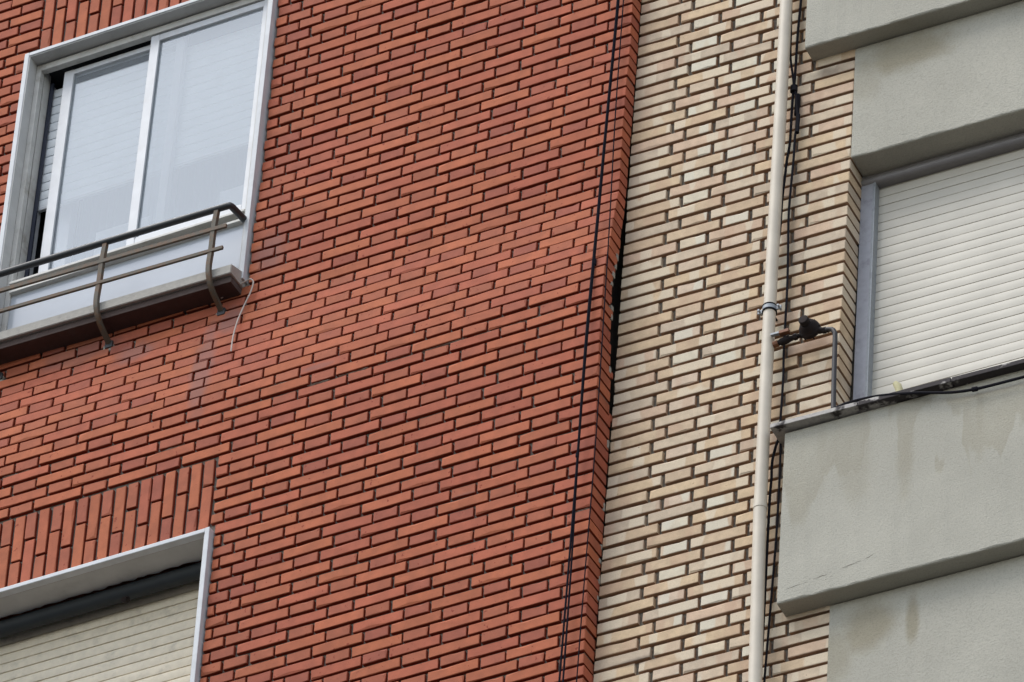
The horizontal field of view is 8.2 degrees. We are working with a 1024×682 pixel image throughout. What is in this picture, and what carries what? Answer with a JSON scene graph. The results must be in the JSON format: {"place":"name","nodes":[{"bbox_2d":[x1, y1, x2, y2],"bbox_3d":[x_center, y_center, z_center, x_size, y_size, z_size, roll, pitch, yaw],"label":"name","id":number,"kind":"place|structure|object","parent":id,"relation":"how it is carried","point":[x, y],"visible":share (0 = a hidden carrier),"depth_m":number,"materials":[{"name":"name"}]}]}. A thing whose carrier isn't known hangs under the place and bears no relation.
{"place":"outdoors","nodes":[
{"label":"outdoors","id":0,"kind":"place"},
{"bbox_2d":[893,381,902,390],"bbox_3d":[1.601,0.218,29.622,0.045,0.133,0.034,-5,-41,10],"label":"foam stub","id":1,"kind":"object","parent":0,"point":[897,386],"visible":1,"depth_m":29.63,"materials":[{"name":"beige plastic"}]},
{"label":"street","id":2,"kind":"structure","parent":0,"visible":0},
{"bbox_2d":[0,0,641,681],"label":"red brick building","id":3,"kind":"structure","parent":2,"relation":"on","point":[350,456],"depth_m":31.45,"materials":[{"name":"brick"}]},
{"bbox_2d":[0,527,214,681],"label":"window","id":4,"kind":"structure","parent":3,"relation":"in","point":[150,629],"depth_m":31.12,"materials":[{"name":"white metal"}]},
{"bbox_2d":[0,202,246,380],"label":"railing","id":5,"kind":"object","parent":3,"relation":"on","point":[215,211],"depth_m":32.22,"materials":[{"name":"grey metal"}]},
{"bbox_2d":[0,0,277,364],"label":"window","id":6,"kind":"structure","parent":3,"relation":"in","point":[161,115],"depth_m":33.16,"materials":[{"name":"glass"}]},
{"bbox_2d":[221,278,253,351],"bbox_3d":[-1.248,-0.103,31.790,0.170,0.460,0.062,-17,-45,22],"label":"loose wire","id":7,"kind":"object","parent":3,"relation":"attached to","point":[241,310],"visible":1,"depth_m":31.81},
{"bbox_2d":[558,0,617,681],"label":"cable","id":8,"kind":"object","parent":3,"relation":"attached to","point":[594,260],"visible":1,"depth_m":30.42,"materials":[{"name":"black rubber"}]},
{"bbox_2d":[562,0,619,681],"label":"cable","id":9,"kind":"object","parent":3,"relation":"attached to","point":[566,633],"visible":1,"depth_m":30.38,"materials":[{"name":"black rubber"}]},
{"bbox_2d":[576,0,623,681],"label":"cable","id":10,"kind":"object","parent":3,"relation":"attached to","point":[601,345],"visible":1,"depth_m":30.41,"materials":[{"name":"black rubber"}]},
{"bbox_2d":[593,0,1023,681],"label":"beige brick building","id":11,"kind":"structure","parent":2,"relation":"on","point":[901,542],"depth_m":30.16,"materials":[{"name":"brick"}]},
{"bbox_2d":[748,0,792,681],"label":"downpipe","id":12,"kind":"object","parent":11,"relation":"attached to","point":[768,311],"visible":1,"depth_m":30.07,"materials":[{"name":"beige paint"}]},
{"bbox_2d":[762,439,778,671],"bbox_3d":[1.045,1.092,29.159,0.048,1.951,0.025,-16,-46,21],"label":"cable","id":13,"kind":"object","parent":11,"relation":"attached to","point":[769,502],"visible":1,"depth_m":29.46,"materials":[{"name":"black rubber"}]},
{"bbox_2d":[763,442,781,681],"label":"cable","id":14,"kind":"object","parent":11,"relation":"attached to","point":[774,561],"visible":1,"depth_m":29.32,"materials":[{"name":"black rubber"}]},
{"bbox_2d":[779,2,799,421],"bbox_3d":[1.219,-0.908,30.985,0.057,3.618,0.137,4,-41,0],"label":"cable","id":15,"kind":"object","parent":11,"relation":"attached to","point":[794,87],"visible":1,"depth_m":30.72,"materials":[{"name":"black rubber"}]},
{"bbox_2d":[780,0,801,236],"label":"cable","id":16,"kind":"object","parent":11,"relation":"attached to","point":[792,97],"visible":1,"depth_m":31.06,"materials":[{"name":"black rubber"}]},
{"bbox_2d":[770,315,837,407],"bbox_3d":[1.212,0.120,29.878,0.305,0.584,0.097,-16,-46,21],"label":"bracket","id":17,"kind":"object","parent":11,"relation":"attached to","point":[809,328],"visible":1,"depth_m":30.01,"materials":[{"name":"brown metal"}]},
{"bbox_2d":[832,375,1023,407],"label":"cable","id":18,"kind":"object","parent":11,"relation":"on","point":[974,389],"visible":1,"depth_m":29.37,"materials":[{"name":"black rubber"}]},
{"bbox_2d":[853,132,1023,399],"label":"window","id":19,"kind":"structure","parent":11,"relation":"in","point":[940,286],"depth_m":30.29,"materials":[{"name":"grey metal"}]}
]}

